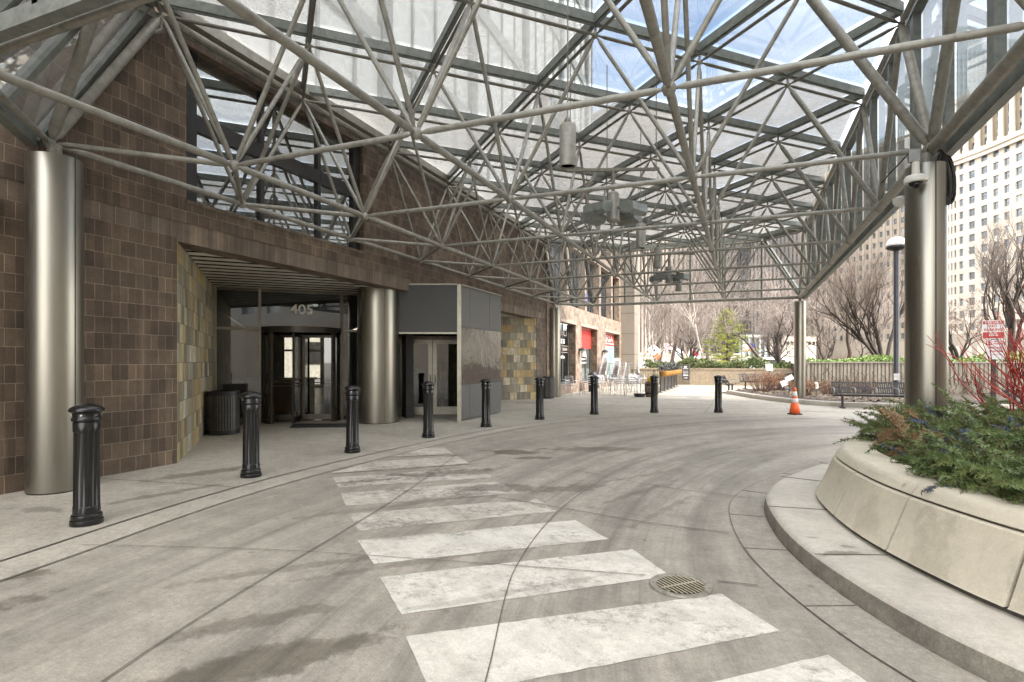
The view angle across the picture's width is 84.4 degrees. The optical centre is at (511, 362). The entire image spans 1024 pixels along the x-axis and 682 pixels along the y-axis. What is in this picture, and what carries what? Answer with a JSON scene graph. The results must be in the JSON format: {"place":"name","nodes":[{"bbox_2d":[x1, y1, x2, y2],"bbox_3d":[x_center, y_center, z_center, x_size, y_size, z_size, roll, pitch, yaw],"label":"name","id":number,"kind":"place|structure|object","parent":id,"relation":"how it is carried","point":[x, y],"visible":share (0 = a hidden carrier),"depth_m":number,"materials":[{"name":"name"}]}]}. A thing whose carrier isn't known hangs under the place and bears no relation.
{"place":"outdoors","nodes":[
{"label":"outdoors","id":0,"kind":"place"},
{"bbox_2d":[0,414,914,681],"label":"driveway","id":1,"kind":"structure","parent":0,"point":[102,612],"depth_m":4.03,"materials":[{"name":"concrete"}]},
{"bbox_2d":[0,414,864,580],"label":"kerb strip","id":2,"kind":"object","parent":1,"relation":"on","point":[34,559],"visible":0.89,"depth_m":5.78,"materials":[{"name":"concrete"}]},
{"bbox_2d":[333,448,866,681],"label":"crosswalk","id":3,"kind":"structure","parent":1,"relation":"on","point":[528,649],"depth_m":3.61,"materials":[{"name":"white paint"}]},
{"bbox_2d":[649,573,712,597],"bbox_3d":[1.128,1.490,3.784,0.410,0.012,0.410,0,0,22],"label":"drain grate","id":4,"kind":"object","parent":1,"relation":"on","point":[676,585],"visible":1,"depth_m":3.76,"materials":[{"name":"metal"}]},
{"bbox_2d":[729,467,987,681],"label":"gutter pan","id":5,"kind":"object","parent":1,"relation":"on","point":[787,570],"visible":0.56,"depth_m":3.52,"materials":[{"name":"concrete"}]},
{"bbox_2d":[729,467,916,681],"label":"gutter joints","id":6,"kind":"object","parent":5,"relation":"on","point":[787,591],"visible":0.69,"depth_m":3.64,"materials":[{"name":"grey concrete"}]},
{"bbox_2d":[764,463,1023,681],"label":"kerb island","id":7,"kind":"structure","parent":1,"relation":"on","point":[823,543],"depth_m":3.38,"materials":[{"name":"concrete"}]},
{"bbox_2d":[816,433,1023,619],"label":"stone planter","id":8,"kind":"object","parent":7,"relation":"on","point":[971,543],"visible":0.6,"depth_m":3.64,"materials":[{"name":"stone"}]},
{"bbox_2d":[833,382,1023,504],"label":"evergreen boughs","id":9,"kind":"object","parent":8,"relation":"on","point":[973,461],"visible":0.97,"depth_m":4.49,"materials":[{"name":"green plant"}]},
{"bbox_2d":[869,152,1003,441],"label":"support column","id":10,"kind":"structure","parent":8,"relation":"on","point":[925,261],"depth_m":6.68,"materials":[{"name":"metal"}]},
{"bbox_2d":[892,196,903,206],"bbox_3d":[5.065,-2.090,7.215,0.168,0.140,0.440,0,0,-5],"label":"security camera","id":11,"kind":"object","parent":10,"relation":"attached to","point":[897,201],"visible":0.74,"depth_m":7.31,"materials":[{"name":"white plastic"}]},
{"bbox_2d":[881,149,927,188],"bbox_3d":[4.728,-2.268,6.745,0.272,0.465,0.521,0,0,-5],"label":"security camera","id":12,"kind":"object","parent":10,"relation":"attached to","point":[916,178],"visible":1,"depth_m":6.58,"materials":[{"name":"white plastic"}]},
{"bbox_2d":[926,148,956,204],"bbox_3d":[5.115,-2.212,6.708,0.303,0.719,0.099,0,0,16],"label":"cable coil","id":13,"kind":"object","parent":10,"relation":"hanging from","point":[952,184],"visible":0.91,"depth_m":6.67,"materials":[{"name":"black rubber"}]},
{"bbox_2d":[926,283,1023,432],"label":"red twig bush","id":14,"kind":"object","parent":8,"relation":"on","point":[1014,385],"visible":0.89,"depth_m":6.01,"materials":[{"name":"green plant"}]},
{"bbox_2d":[982,320,1005,396],"bbox_3d":[8.274,0.388,9.690,0.310,2.223,0.083,0,0,40],"label":"street sign","id":15,"kind":"object","parent":1,"relation":"on","point":[994,326],"visible":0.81,"depth_m":9.67,"materials":[{"name":"white paint"}]},
{"bbox_2d":[0,384,980,560],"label":"sidewalk","id":16,"kind":"structure","parent":0,"point":[33,522],"depth_m":9.79,"materials":[{"name":"concrete"}]},
{"bbox_2d":[24,143,83,494],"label":"support column","id":17,"kind":"structure","parent":16,"relation":"on","point":[53,284],"depth_m":6.38,"materials":[{"name":"metal"}]},
{"bbox_2d":[68,403,104,527],"bbox_3d":[-3.940,0.935,5.229,0.278,1.118,0.278,0,0,5],"label":"bollard","id":18,"kind":"object","parent":16,"relation":"on","point":[86,418],"visible":1,"depth_m":5.15,"materials":[{"name":"black metal"}]},
{"bbox_2d":[206,390,239,434],"bbox_3d":[-6.048,1.034,11.808,0.636,0.880,0.636,0,0,22],"label":"trash can","id":19,"kind":"object","parent":16,"relation":"on","point":[222,412],"visible":1,"depth_m":11.57,"materials":[{"name":"black metal"}]},
{"bbox_2d":[239,391,262,477],"bbox_3d":[-3.417,0.935,7.392,0.278,1.118,0.278,0,0,-35],"label":"bollard","id":20,"kind":"object","parent":16,"relation":"on","point":[250,403],"visible":1,"depth_m":7.31,"materials":[{"name":"black metal"}]},
{"bbox_2d":[290,423,345,427],"bbox_3d":[-4.510,1.488,13.320,1.518,0.011,0.788,0,0,-5],"label":"door mat","id":21,"kind":"object","parent":16,"relation":"on","point":[320,425],"depth_m":13.26,"materials":[{"name":"black rubber"}]},
{"bbox_2d":[344,385,360,453],"bbox_3d":[-2.652,0.935,9.380,0.278,1.118,0.278,0,0,15],"label":"bollard","id":22,"kind":"object","parent":16,"relation":"on","point":[352,393],"visible":1,"depth_m":9.29,"materials":[{"name":"black metal"}]},
{"bbox_2d":[357,287,397,423],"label":"entry column","id":23,"kind":"structure","parent":16,"relation":"on","point":[377,346],"depth_m":13.71,"materials":[{"name":"metal"}]},
{"bbox_2d":[0,397,844,681],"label":"pavement joints","id":24,"kind":"object","parent":16,"relation":"on","point":[360,554],"visible":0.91,"depth_m":4.59,"materials":[{"name":"grey concrete"}]},
{"bbox_2d":[421,381,434,437],"bbox_3d":[-1.667,0.935,11.246,0.278,1.118,0.278,0,0,-25],"label":"bollard","id":25,"kind":"object","parent":16,"relation":"on","point":[428,421],"visible":1,"depth_m":11.16,"materials":[{"name":"black metal"}]},
{"bbox_2d":[398,284,501,421],"bbox_3d":[-2.022,-0.242,16.684,3.392,3.485,5.162,0,0,-12],"label":"entrance vestibule","id":26,"kind":"object","parent":16,"relation":"on","point":[464,363],"visible":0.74,"depth_m":15.30,"materials":[{"name":"beige metal"}]},
{"bbox_2d":[398,339,431,414],"bbox_3d":[-2.796,0.415,15.934,0.940,2.130,0.612,0,0,22],"label":"door","id":27,"kind":"structure","parent":26,"relation":"in","point":[422,347],"depth_m":15.96,"materials":[{"name":"glass"}]},
{"bbox_2d":[433,339,456,414],"bbox_3d":[-1.718,0.415,16.118,0.940,2.130,0.624,0,0,22],"label":"door","id":28,"kind":"structure","parent":26,"relation":"in","point":[444,351],"depth_m":16.09,"materials":[{"name":"glass"}]},
{"bbox_2d":[480,379,491,426],"bbox_3d":[-0.603,0.935,13.091,0.278,1.118,0.278,0,0,25],"label":"bollard","id":29,"kind":"object","parent":16,"relation":"on","point":[485,388],"visible":1,"depth_m":13.01,"materials":[{"name":"black metal"}]},
{"bbox_2d":[534,377,544,419],"bbox_3d":[0.727,0.935,14.796,0.278,1.118,0.278,0,0,-16],"label":"bollard","id":30,"kind":"object","parent":16,"relation":"on","point":[539,382],"visible":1,"depth_m":14.71,"materials":[{"name":"black metal"}]},
{"bbox_2d":[543,376,554,397],"bbox_3d":[1.452,1.034,23.483,0.636,0.880,0.636,0,0,5],"label":"trash can","id":31,"kind":"object","parent":16,"relation":"on","point":[548,389],"visible":0.69,"depth_m":23.20,"materials":[{"name":"black metal"}]},
{"bbox_2d":[550,304,560,396],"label":"support column","id":32,"kind":"structure","parent":16,"relation":"on","point":[555,341],"depth_m":24.37,"materials":[{"name":"metal"}]},
{"bbox_2d":[564,376,579,394],"bbox_3d":[2.710,1.050,25.585,0.525,0.893,0.582,0,0,42],"label":"cafe chair","id":33,"kind":"object","parent":16,"relation":"on","point":[570,383],"visible":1,"depth_m":25.46,"materials":[{"name":"metal"}]},
{"bbox_2d":[537,74,637,394],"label":"retail building","id":34,"kind":"structure","parent":16,"relation":"on","point":[618,325],"depth_m":32.59,"materials":[{"name":"beige brick"}]},
{"bbox_2d":[561,324,568,383],"bbox_3d":[2.253,-0.425,27.057,0.070,2.910,3.026,0,0,22],"label":"shop window","id":35,"kind":"structure","parent":34,"relation":"in","point":[564,361],"depth_m":27.88,"materials":[{"name":"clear glass"}]},
{"bbox_2d":[582,348,590,380],"bbox_3d":[3.890,-0.425,31.082,0.070,2.910,3.456,0,0,22],"label":"shop window","id":36,"kind":"structure","parent":34,"relation":"in","point":[586,367],"depth_m":31.84,"materials":[{"name":"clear glass"}]},
{"bbox_2d":[589,376,598,414],"bbox_3d":[2.365,0.935,16.224,0.278,1.118,0.278,0,0,34],"label":"bollard","id":37,"kind":"object","parent":16,"relation":"on","point":[594,395],"visible":1,"depth_m":16.14,"materials":[{"name":"black metal"}]},
{"bbox_2d":[645,382,658,396],"bbox_3d":[6.039,1.164,24.400,0.604,0.660,0.604,0,0,22],"label":"barrel planter","id":38,"kind":"object","parent":16,"relation":"on","point":[648,389],"visible":0.52,"depth_m":24.22,"materials":[{"name":"brown wood"}]},
{"bbox_2d":[650,375,658,412],"bbox_3d":[4.239,0.935,16.822,0.278,1.118,0.278,0,0,-6],"label":"bollard","id":39,"kind":"object","parent":16,"relation":"on","point":[654,393],"visible":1,"depth_m":16.74,"materials":[{"name":"black metal"}]},
{"bbox_2d":[659,371,676,392],"bbox_3d":[8.791,0.967,31.509,0.250,1.054,7.900,0,0,22],"label":"cafe railing","id":40,"kind":"object","parent":16,"relation":"on","point":[667,382],"visible":0.67,"depth_m":30.66,"materials":[{"name":"black metal"}]},
{"bbox_2d":[655,362,670,376],"bbox_3d":[7.563,0.317,28.239,0.836,0.806,1.022,0,0,22],"label":"flower basket","id":41,"kind":"object","parent":40,"relation":"hanging from","point":[665,373],"visible":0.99,"depth_m":28.09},
{"bbox_2d":[681,365,689,384],"bbox_3d":[11.558,0.819,37.600,0.580,1.350,0.060,0,0,0],"label":"sandwich board","id":42,"kind":"object","parent":16,"relation":"on","point":[685,374],"visible":0.99,"depth_m":37.58,"materials":[{"name":"beige metal"}]},
{"bbox_2d":[640,368,791,385],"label":"planter wall","id":43,"kind":"structure","parent":16,"relation":"on","point":[701,376],"depth_m":37.12,"materials":[{"name":"beige stone"}]},
{"bbox_2d":[714,375,722,412],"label":"bollard","id":44,"kind":"object","parent":16,"relation":"on","point":[718,393],"visible":1,"depth_m":16.73,"materials":[{"name":"black metal"}]},
{"bbox_2d":[722,375,738,392],"bbox_3d":[10.586,1.070,27.547,0.703,0.848,1.274,0,0,34],"label":"bench","id":45,"kind":"object","parent":16,"relation":"on","point":[724,380],"visible":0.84,"depth_m":27.40,"materials":[{"name":"black metal"}]},
{"bbox_2d":[738,374,769,388],"bbox_3d":[13.690,1.070,31.584,1.894,0.848,0.703,0,0,2],"label":"bench","id":46,"kind":"object","parent":16,"relation":"on","point":[740,380],"visible":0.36,"depth_m":31.80,"materials":[{"name":"brown wood"}]},
{"bbox_2d":[787,387,802,414],"bbox_3d":[8.133,1.108,16.232,0.379,0.772,0.379,0,0,45],"label":"traffic cone","id":47,"kind":"object","parent":16,"relation":"on","point":[794,408],"visible":1,"depth_m":16.16,"materials":[{"name":"orange plastic"}]},
{"bbox_2d":[789,363,806,383],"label":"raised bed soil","id":48,"kind":"structure","parent":16,"relation":"on","point":[792,367],"depth_m":34.58,"materials":[{"name":"soil"}]},
{"bbox_2d":[806,306,843,361],"bbox_3d":[18.805,-1.653,34.008,3.461,3.658,3.132,0,0,11],"label":"bare tree","id":49,"kind":"object","parent":48,"relation":"on","point":[831,349],"visible":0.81,"depth_m":33.98,"materials":[{"name":"brown plant"}]},
{"bbox_2d":[778,241,903,361],"bbox_3d":[19.539,-3.459,32.326,8.297,7.334,5.526,0,0,-26],"label":"bare tree","id":50,"kind":"object","parent":48,"relation":"on","point":[869,314],"visible":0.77,"depth_m":31.59,"materials":[{"name":"brown plant"}]},
{"bbox_2d":[828,222,903,357],"bbox_3d":[22.433,-4.215,35.450,4.900,8.798,5.716,0,0,22],"label":"bare tree","id":51,"kind":"object","parent":48,"relation":"on","point":[848,341],"visible":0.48,"depth_m":35.22,"materials":[{"name":"brown plant"}]},
{"bbox_2d":[806,351,1023,366],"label":"ivy ground cover","id":52,"kind":"object","parent":48,"relation":"on","point":[876,357],"visible":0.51,"depth_m":26.32,"materials":[{"name":"green plant"}]},
{"bbox_2d":[900,282,1016,358],"bbox_3d":[29.122,-2.636,36.325,6.064,5.660,5.918,0,0,22],"label":"bare tree","id":53,"kind":"object","parent":48,"relation":"on","point":[951,348],"visible":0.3,"depth_m":36.96,"materials":[{"name":"brown plant"}]},
{"bbox_2d":[962,182,1023,361],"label":"bare tree","id":54,"kind":"object","parent":48,"relation":"on","point":[993,277],"visible":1,"depth_m":32.85,"materials":[{"name":"brown plant"}]},
{"bbox_2d":[985,266,1023,317],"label":"bare tree","id":55,"kind":"object","parent":48,"relation":"on","point":[1019,307],"visible":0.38,"depth_m":36.16,"materials":[{"name":"brown plant"}]},
{"bbox_2d":[794,298,805,397],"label":"support column","id":56,"kind":"structure","parent":16,"relation":"on","point":[800,345],"depth_m":22.07,"materials":[{"name":"metal"}]},
{"bbox_2d":[830,382,903,408],"bbox_3d":[11.719,1.070,18.265,2.434,0.848,0.703,0,0,19],"label":"bench","id":57,"kind":"object","parent":16,"relation":"on","point":[855,393],"visible":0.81,"depth_m":18.47,"materials":[{"name":"black metal"}]},
{"bbox_2d":[726,390,1016,409],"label":"bed kerb","id":58,"kind":"structure","parent":16,"relation":"on","point":[808,402],"depth_m":19.55,"materials":[{"name":"concrete"}]},
{"bbox_2d":[885,237,903,394],"bbox_3d":[15.184,-1.730,22.300,0.720,6.460,0.720,0,0,22],"label":"lamp post","id":59,"kind":"object","parent":16,"relation":"on","point":[895,245],"visible":0.8,"depth_m":22.21,"materials":[{"name":"black metal"}]},
{"bbox_2d":[806,362,1023,394],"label":"fluted wall","id":60,"kind":"structure","parent":16,"relation":"on","point":[840,370],"depth_m":25.57,"materials":[{"name":"concrete"}]},
{"bbox_2d":[588,119,666,362],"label":"office tower","id":61,"kind":"structure","parent":0,"point":[641,339],"depth_m":144.60,"materials":[{"name":"stone"}]},
{"bbox_2d":[667,175,703,353],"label":"office tower","id":62,"kind":"structure","parent":0,"point":[685,349],"depth_m":167.14,"materials":[{"name":"stone"}]},
{"bbox_2d":[704,208,750,353],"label":"glass tower","id":63,"kind":"structure","parent":0,"point":[741,254],"depth_m":207.71,"materials":[{"name":"white glass"}]},
{"bbox_2d":[706,211,750,323],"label":"window","id":64,"kind":"structure","parent":63,"relation":"in","point":[721,211],"depth_m":208.37,"materials":[{"name":"grey glass"}]},
{"bbox_2d":[564,0,908,324],"label":"sky","id":65,"kind":"structure","parent":0,"point":[889,35],"materials":[{"name":"blue"}]},
{"bbox_2d":[739,335,786,356],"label":"glass pavilion","id":66,"kind":"structure","parent":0,"point":[750,341],"depth_m":110.77,"materials":[{"name":"white paint"}]},
{"bbox_2d":[751,162,803,336],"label":"office tower","id":67,"kind":"structure","parent":0,"point":[792,254],"depth_m":181.31,"materials":[{"name":"brown stone"}]},
{"bbox_2d":[753,174,797,283],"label":"window","id":68,"kind":"structure","parent":67,"relation":"in","point":[754,174],"depth_m":180.99,"materials":[{"name":"grey glass"}]},
{"bbox_2d":[770,337,816,362],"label":"bridge house","id":69,"kind":"structure","parent":0,"point":[808,350],"depth_m":92.00,"materials":[{"name":"beige stone"}]},
{"bbox_2d":[804,138,903,361],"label":"office building","id":70,"kind":"structure","parent":0,"point":[891,224],"depth_m":182.69,"materials":[{"name":"stone"}]},
{"bbox_2d":[805,146,896,340],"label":"window","id":71,"kind":"structure","parent":70,"relation":"in","point":[867,246],"depth_m":191.21,"materials":[{"name":"grey glass"}]},
{"bbox_2d":[734,388,1021,404],"bbox_3d":[19.404,1.375,21.732,20.422,0.001,11.120,0,0,22],"label":"mulch bed","id":72,"kind":"object","parent":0,"point":[971,397],"visible":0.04,"depth_m":22.11,"materials":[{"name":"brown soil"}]},
{"bbox_2d":[740,370,780,390],"bbox_3d":[11.967,0.861,27.017,1.970,1.049,1.902,0,0,22],"label":"brown shrub","id":73,"kind":"object","parent":72,"relation":"on","point":[766,379],"visible":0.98,"depth_m":26.91,"materials":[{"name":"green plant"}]},
{"bbox_2d":[758,372,792,389],"bbox_3d":[13.082,0.871,27.998,1.732,1.029,1.651,0,0,-23],"label":"brown shrub","id":74,"kind":"object","parent":72,"relation":"on","point":[779,385],"visible":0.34,"depth_m":27.95,"materials":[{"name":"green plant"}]},
{"bbox_2d":[786,376,821,395],"bbox_3d":[12.087,0.955,23.453,1.495,0.860,1.437,0,0,0],"label":"brown shrub","id":75,"kind":"object","parent":72,"relation":"on","point":[791,385],"visible":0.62,"depth_m":23.25,"materials":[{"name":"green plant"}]},
{"bbox_2d":[811,377,850,393],"bbox_3d":[13.825,1.011,24.487,1.708,0.749,1.730,0,0,22],"label":"brown shrub","id":76,"kind":"object","parent":72,"relation":"on","point":[823,383],"visible":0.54,"depth_m":24.36,"materials":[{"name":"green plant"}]},
{"bbox_2d":[811,363,1021,393],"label":"bare vines","id":77,"kind":"object","parent":72,"relation":"on","point":[902,375],"visible":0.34,"depth_m":24.47,"materials":[{"name":"red plant"}]},
{"bbox_2d":[948,87,1023,361],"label":"curved office building","id":78,"kind":"structure","parent":0,"point":[988,159],"depth_m":142.14,"materials":[{"name":"beige stone"}]},
{"bbox_2d":[948,140,1021,330],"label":"window","id":79,"kind":"structure","parent":78,"relation":"in","point":[1007,161],"depth_m":144.47,"materials":[{"name":"grey glass"}]},
{"bbox_3d":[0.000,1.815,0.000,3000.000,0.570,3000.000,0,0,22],"label":"ground","id":80,"kind":"structure","parent":0,"visible":0},
{"bbox_2d":[0,6,545,494],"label":"brick building","id":81,"kind":"structure","parent":80,"relation":"on","point":[190,298],"depth_m":9.55,"materials":[{"name":"brick"}]},
{"bbox_2d":[186,49,359,249],"bbox_3d":[-4.246,-3.628,10.557,0.120,2.345,4.300,0,0,22],"label":"window","id":82,"kind":"structure","parent":81,"relation":"in","point":[234,102],"depth_m":10.15,"materials":[{"name":"grey glass"}]},
{"bbox_2d":[261,326,340,423],"bbox_3d":[-5.447,0.306,14.606,2.022,2.372,2.022,0,0,22],"label":"revolving door","id":83,"kind":"structure","parent":81,"relation":"in","point":[300,365],"depth_m":14.52,"materials":[{"name":"glass"}]},
{"bbox_2d":[197,0,592,264],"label":"tower block","id":84,"kind":"structure","parent":81,"relation":"on","point":[402,100],"depth_m":15.65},
{"bbox_2d":[0,0,1023,306],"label":"glass canopy","id":85,"kind":"object","parent":81,"relation":"attached to","point":[946,76],"visible":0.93,"depth_m":9.29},
{"bbox_2d":[559,0,575,169],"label":"pendant light","id":86,"kind":"object","parent":85,"relation":"hanging from","point":[567,143],"visible":1,"depth_m":6.83,"materials":[{"name":"grey metal"}]},
{"bbox_2d":[567,65,659,226],"bbox_3d":[1.659,-3.590,9.257,1.069,2.580,1.116,0,0,-44],"label":"floodlight cluster","id":87,"kind":"object","parent":85,"relation":"hanging from","point":[598,214],"visible":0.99,"depth_m":9.22,"materials":[{"name":"grey metal"}]},
{"bbox_2d":[636,131,645,248],"bbox_3d":[2.718,-3.645,11.914,0.200,2.470,0.200,0,0,22],"label":"pendant light","id":88,"kind":"object","parent":85,"relation":"hanging from","point":[640,239],"visible":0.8,"depth_m":11.84,"materials":[{"name":"grey metal"}]},
{"bbox_2d":[654,244,661,268],"bbox_3d":[3.671,-3.625,14.204,0.200,2.510,0.200,0,0,22],"label":"pendant light","id":89,"kind":"object","parent":85,"relation":"hanging from","point":[657,259],"visible":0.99,"depth_m":14.12,"materials":[{"name":"grey metal"}]},
{"bbox_2d":[644,194,693,283],"bbox_3d":[4.559,-3.590,16.390,1.116,2.580,1.069,0,0,38],"label":"floodlight cluster","id":90,"kind":"object","parent":85,"relation":"hanging from","point":[671,278],"visible":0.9,"depth_m":16.34,"materials":[{"name":"grey metal"}]},
{"bbox_2d":[676,215,681,291],"bbox_3d":[5.495,-3.615,18.611,0.200,2.530,0.200,0,0,22],"label":"pendant light","id":91,"kind":"object","parent":85,"relation":"hanging from","point":[678,287],"visible":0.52,"depth_m":18.61,"materials":[{"name":"grey metal"}]},
{"bbox_2d":[638,274,696,370],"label":"birch tree","id":92,"kind":"object","parent":80,"relation":"on","point":[656,313],"visible":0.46,"depth_m":50.12,"materials":[{"name":"beige plant"}]},
{"bbox_2d":[638,265,697,361],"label":"bare tree","id":93,"kind":"object","parent":80,"relation":"on","point":[658,345],"visible":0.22,"depth_m":77.86,"materials":[{"name":"brown plant"}]},
{"bbox_2d":[649,303,722,359],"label":"bare tree","id":94,"kind":"object","parent":80,"relation":"on","point":[683,333],"visible":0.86,"depth_m":49.54,"materials":[{"name":"brown plant"}]},
{"bbox_2d":[639,353,740,362],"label":"bridge parapet","id":95,"kind":"structure","parent":80,"relation":"on","point":[667,357],"depth_m":92.53,"materials":[{"name":"beige stone"}]},
{"bbox_2d":[649,237,742,363],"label":"bare tree","id":96,"kind":"object","parent":80,"relation":"on","point":[674,344],"visible":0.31,"depth_m":52.81,"materials":[{"name":"brown plant"}]},
{"bbox_2d":[658,258,743,351],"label":"bare tree","id":97,"kind":"object","parent":80,"relation":"on","point":[696,308],"visible":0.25,"depth_m":71.46,"materials":[{"name":"brown plant"}]},
{"bbox_2d":[664,259,741,357],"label":"bare tree","id":98,"kind":"object","parent":80,"relation":"on","point":[709,332],"visible":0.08,"depth_m":83.88,"materials":[{"name":"brown plant"}]},
{"bbox_2d":[684,252,772,360],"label":"bare tree","id":99,"kind":"object","parent":80,"relation":"on","point":[735,306],"visible":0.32,"depth_m":64.56,"materials":[{"name":"brown plant"}]},
{"bbox_2d":[691,240,791,358],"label":"birch tree","id":100,"kind":"object","parent":80,"relation":"on","point":[709,286],"visible":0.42,"depth_m":44.18,"materials":[{"name":"brown plant"}]},
{"bbox_2d":[739,357,791,363],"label":"white van","id":101,"kind":"object","parent":80,"relation":"on","point":[772,360],"visible":0.02,"depth_m":69.03,"materials":[{"name":"paint"}]},
{"bbox_2d":[746,258,844,356],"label":"bare tree","id":102,"kind":"object","parent":80,"relation":"on","point":[773,306],"visible":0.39,"depth_m":69.70,"materials":[{"name":"brown plant"}]},
{"bbox_2d":[784,280,845,359],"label":"bare tree","id":103,"kind":"object","parent":80,"relation":"on","point":[820,337],"visible":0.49,"depth_m":73.87,"materials":[{"name":"brown plant"}]},
{"bbox_2d":[850,272,903,358],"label":"bare tree","id":104,"kind":"object","parent":80,"relation":"on","point":[884,325],"visible":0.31,"depth_m":78.87,"materials":[{"name":"brown plant"}]},
{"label":"hedge soil","id":105,"kind":"structure","parent":0,"visible":0},
{"bbox_2d":[646,247,713,358],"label":"birch tree","id":106,"kind":"object","parent":105,"relation":"on","point":[680,296],"visible":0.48,"depth_m":44.12,"materials":[{"name":"beige plant"}]},
{"bbox_2d":[643,356,792,367],"bbox_3d":[13.935,0.025,38.766,9.492,1.000,3.891,0,0,22],"label":"juniper hedge","id":107,"kind":"object","parent":105,"relation":"on","point":[755,362],"visible":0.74,"depth_m":37.62,"materials":[{"name":"green plant"}]},
{"bbox_2d":[684,286,767,359],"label":"bare tree","id":108,"kind":"object","parent":105,"relation":"on","point":[739,336],"visible":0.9,"depth_m":41.27,"materials":[{"name":"brown plant"}]},
{"bbox_2d":[693,309,760,363],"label":"conifer tree","id":109,"kind":"object","parent":105,"relation":"on","point":[726,345],"visible":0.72,"depth_m":42.76,"materials":[{"name":"green plant"}]},
{"bbox_2d":[740,301,812,362],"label":"bare tree","id":110,"kind":"object","parent":105,"relation":"on","point":[781,333],"visible":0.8,"depth_m":42.52,"materials":[{"name":"brown plant"}]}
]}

